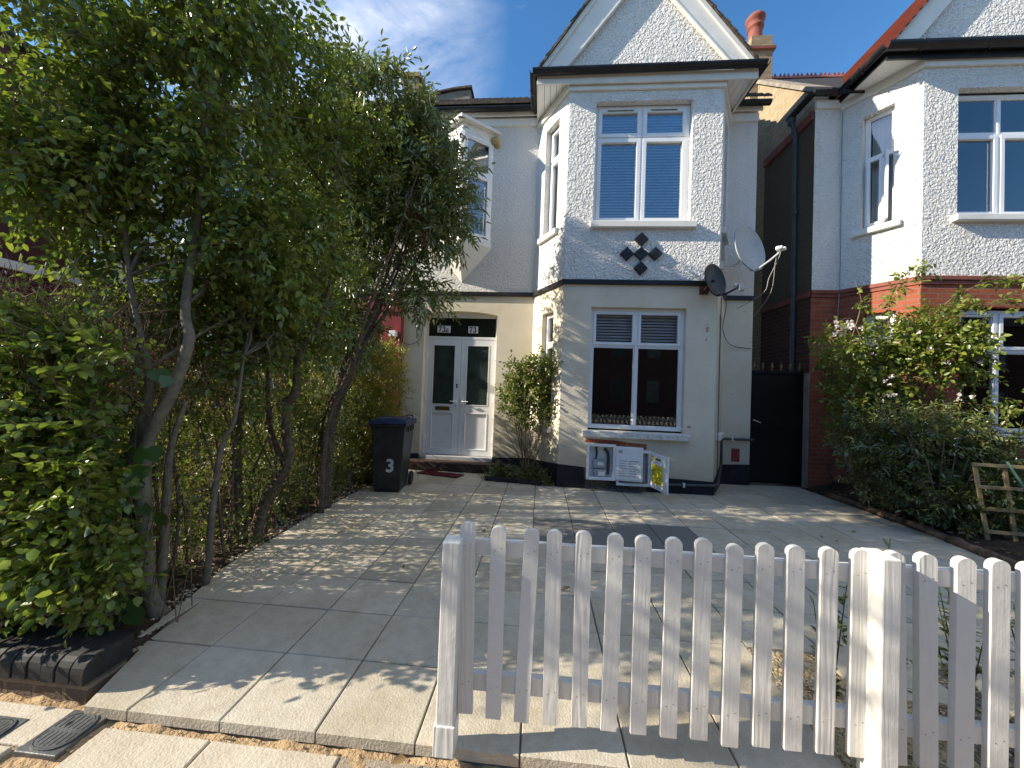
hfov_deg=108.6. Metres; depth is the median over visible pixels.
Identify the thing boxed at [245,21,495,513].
slender leaved tree
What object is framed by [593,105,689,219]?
window
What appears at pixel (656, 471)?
meter cabinet
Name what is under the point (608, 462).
meter cabinet
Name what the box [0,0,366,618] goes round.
broadleaf tree
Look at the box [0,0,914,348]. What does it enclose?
sky
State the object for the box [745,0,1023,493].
neighbour house
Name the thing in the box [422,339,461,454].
door
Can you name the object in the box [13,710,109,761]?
manhole cover
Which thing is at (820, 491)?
hose
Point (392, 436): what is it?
wheelie bin
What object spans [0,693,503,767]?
sand
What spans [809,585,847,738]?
young plant
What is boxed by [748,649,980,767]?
gravel
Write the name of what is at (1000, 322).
window
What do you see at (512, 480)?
brick edging
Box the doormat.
[416,470,463,477]
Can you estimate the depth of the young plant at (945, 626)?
1.66 m
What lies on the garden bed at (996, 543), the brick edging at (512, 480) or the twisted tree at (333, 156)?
the twisted tree at (333, 156)
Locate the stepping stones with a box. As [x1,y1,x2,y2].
[836,653,1014,720]
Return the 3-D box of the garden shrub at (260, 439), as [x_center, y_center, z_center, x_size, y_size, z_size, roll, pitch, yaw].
[-4.001,0.748,5.900,1.583,1.646,1.488,2,-1,5]
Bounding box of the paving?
[84,470,1014,767]
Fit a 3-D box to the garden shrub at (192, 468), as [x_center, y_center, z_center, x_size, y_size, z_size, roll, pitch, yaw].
[-4.224,0.798,4.965,1.479,1.557,1.585,1,-1,30]
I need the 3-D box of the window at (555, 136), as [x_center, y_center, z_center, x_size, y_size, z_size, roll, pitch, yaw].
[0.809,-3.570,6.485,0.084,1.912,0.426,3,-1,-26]
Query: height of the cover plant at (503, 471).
0.501 m
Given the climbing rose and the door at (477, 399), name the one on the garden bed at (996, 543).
the climbing rose
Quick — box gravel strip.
[35,477,372,651]
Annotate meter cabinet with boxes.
[586,443,642,481]
[615,451,668,494]
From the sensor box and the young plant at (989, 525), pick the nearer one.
the young plant at (989, 525)
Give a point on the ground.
(750, 482)
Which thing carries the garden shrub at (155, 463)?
on the garden bed at (996, 543)
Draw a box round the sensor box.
[389,325,422,344]
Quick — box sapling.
[179,237,336,586]
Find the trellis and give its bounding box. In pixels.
[971,462,1023,540]
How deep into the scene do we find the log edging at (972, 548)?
4.26 m
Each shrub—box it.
[0,418,187,495]
[128,396,258,495]
[210,395,309,478]
[819,392,1023,539]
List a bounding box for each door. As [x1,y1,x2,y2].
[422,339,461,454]
[457,340,495,456]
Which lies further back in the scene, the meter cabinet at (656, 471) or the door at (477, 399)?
the door at (477, 399)
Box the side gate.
[749,362,809,487]
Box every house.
[95,72,427,460]
[394,0,772,495]
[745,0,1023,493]
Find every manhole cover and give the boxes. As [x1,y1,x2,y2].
[0,715,29,738]
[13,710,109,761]
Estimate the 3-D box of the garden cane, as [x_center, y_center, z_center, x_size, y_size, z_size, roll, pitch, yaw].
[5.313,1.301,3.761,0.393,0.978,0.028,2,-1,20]
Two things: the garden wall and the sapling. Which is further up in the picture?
the sapling
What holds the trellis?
on the garden bed at (996, 543)
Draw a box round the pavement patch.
[336,756,438,767]
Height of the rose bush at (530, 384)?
2.311 m
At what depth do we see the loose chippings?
1.82 m
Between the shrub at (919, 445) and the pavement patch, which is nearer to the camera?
the pavement patch
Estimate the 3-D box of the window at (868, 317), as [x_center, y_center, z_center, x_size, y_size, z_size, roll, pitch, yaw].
[6.044,-0.225,5.995,0.211,1.832,0.386,3,-1,-28]
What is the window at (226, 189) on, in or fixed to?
in the attached house at (396, 322)
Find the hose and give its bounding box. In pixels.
[818,461,851,493]
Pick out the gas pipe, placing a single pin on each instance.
(684, 485)
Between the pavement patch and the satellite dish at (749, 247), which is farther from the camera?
the satellite dish at (749, 247)
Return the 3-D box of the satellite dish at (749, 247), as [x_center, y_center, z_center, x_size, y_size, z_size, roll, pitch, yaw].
[3.789,-1.887,6.013,0.866,1.386,1.003,2,-1,5]
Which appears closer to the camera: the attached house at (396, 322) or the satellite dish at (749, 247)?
the satellite dish at (749, 247)
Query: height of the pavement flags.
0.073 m
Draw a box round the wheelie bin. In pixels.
[368,415,416,491]
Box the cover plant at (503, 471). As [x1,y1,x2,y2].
[479,458,553,485]
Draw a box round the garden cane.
[1006,462,1023,489]
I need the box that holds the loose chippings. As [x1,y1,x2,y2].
[907,660,1014,766]
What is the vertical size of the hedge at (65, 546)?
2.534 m
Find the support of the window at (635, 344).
in the house at (619, 146)
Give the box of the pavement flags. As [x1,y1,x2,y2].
[0,701,338,767]
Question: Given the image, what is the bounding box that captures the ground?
[4,453,823,495]
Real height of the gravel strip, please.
0.018 m
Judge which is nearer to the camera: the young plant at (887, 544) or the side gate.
the young plant at (887, 544)
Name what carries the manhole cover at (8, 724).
on the pavement flags
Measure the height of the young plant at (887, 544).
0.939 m
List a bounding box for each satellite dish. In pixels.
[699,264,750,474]
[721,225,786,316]
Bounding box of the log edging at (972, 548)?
[825,493,1018,570]
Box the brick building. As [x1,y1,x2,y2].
[0,31,95,444]
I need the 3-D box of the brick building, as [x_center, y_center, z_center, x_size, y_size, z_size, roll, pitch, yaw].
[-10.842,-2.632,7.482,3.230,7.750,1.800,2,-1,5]
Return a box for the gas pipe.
[608,437,753,487]
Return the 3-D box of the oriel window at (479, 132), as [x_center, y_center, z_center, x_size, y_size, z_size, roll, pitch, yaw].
[-0.908,-3.419,6.710,1.290,3.020,0.545,2,-1,5]
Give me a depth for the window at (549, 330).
6.47 m
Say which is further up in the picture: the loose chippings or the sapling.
the sapling
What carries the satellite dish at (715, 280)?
attached to the house at (619, 146)
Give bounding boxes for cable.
[584,466,637,491]
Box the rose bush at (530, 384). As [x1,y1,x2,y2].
[494,343,563,478]
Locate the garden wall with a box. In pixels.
[0,620,133,704]
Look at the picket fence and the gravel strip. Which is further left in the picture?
the gravel strip
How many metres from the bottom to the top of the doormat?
0.012 m
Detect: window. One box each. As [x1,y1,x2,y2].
[196,347,273,407]
[202,153,253,216]
[438,113,501,281]
[543,313,553,424]
[549,126,559,230]
[588,308,683,431]
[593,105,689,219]
[864,107,894,227]
[866,312,895,423]
[957,94,1023,213]
[958,310,1023,432]
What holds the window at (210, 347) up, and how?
in the attached house at (396, 322)
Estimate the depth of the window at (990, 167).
5.61 m
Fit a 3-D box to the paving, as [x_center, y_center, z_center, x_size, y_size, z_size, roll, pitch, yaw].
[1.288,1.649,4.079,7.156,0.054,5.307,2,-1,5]
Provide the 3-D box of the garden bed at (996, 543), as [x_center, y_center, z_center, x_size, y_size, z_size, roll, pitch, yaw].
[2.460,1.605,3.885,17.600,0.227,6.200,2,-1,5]
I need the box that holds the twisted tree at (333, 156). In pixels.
[148,12,417,545]
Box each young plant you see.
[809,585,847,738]
[837,615,846,644]
[882,537,890,549]
[938,587,981,713]
[971,516,1003,535]
[1010,603,1014,660]
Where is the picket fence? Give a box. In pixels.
[432,521,1023,767]
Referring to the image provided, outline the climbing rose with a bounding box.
[803,257,1023,503]
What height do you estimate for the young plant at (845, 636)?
0.487 m
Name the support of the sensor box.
attached to the attached house at (396, 322)
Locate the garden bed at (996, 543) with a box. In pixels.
[0,457,1023,756]
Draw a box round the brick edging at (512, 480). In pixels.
[485,476,541,484]
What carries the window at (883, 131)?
in the neighbour house at (898, 145)
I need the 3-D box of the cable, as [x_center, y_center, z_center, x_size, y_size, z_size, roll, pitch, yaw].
[1.538,1.482,5.730,0.839,0.355,0.084,2,-1,8]
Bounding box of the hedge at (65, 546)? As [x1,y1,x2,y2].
[0,228,417,648]
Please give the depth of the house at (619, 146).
6.07 m

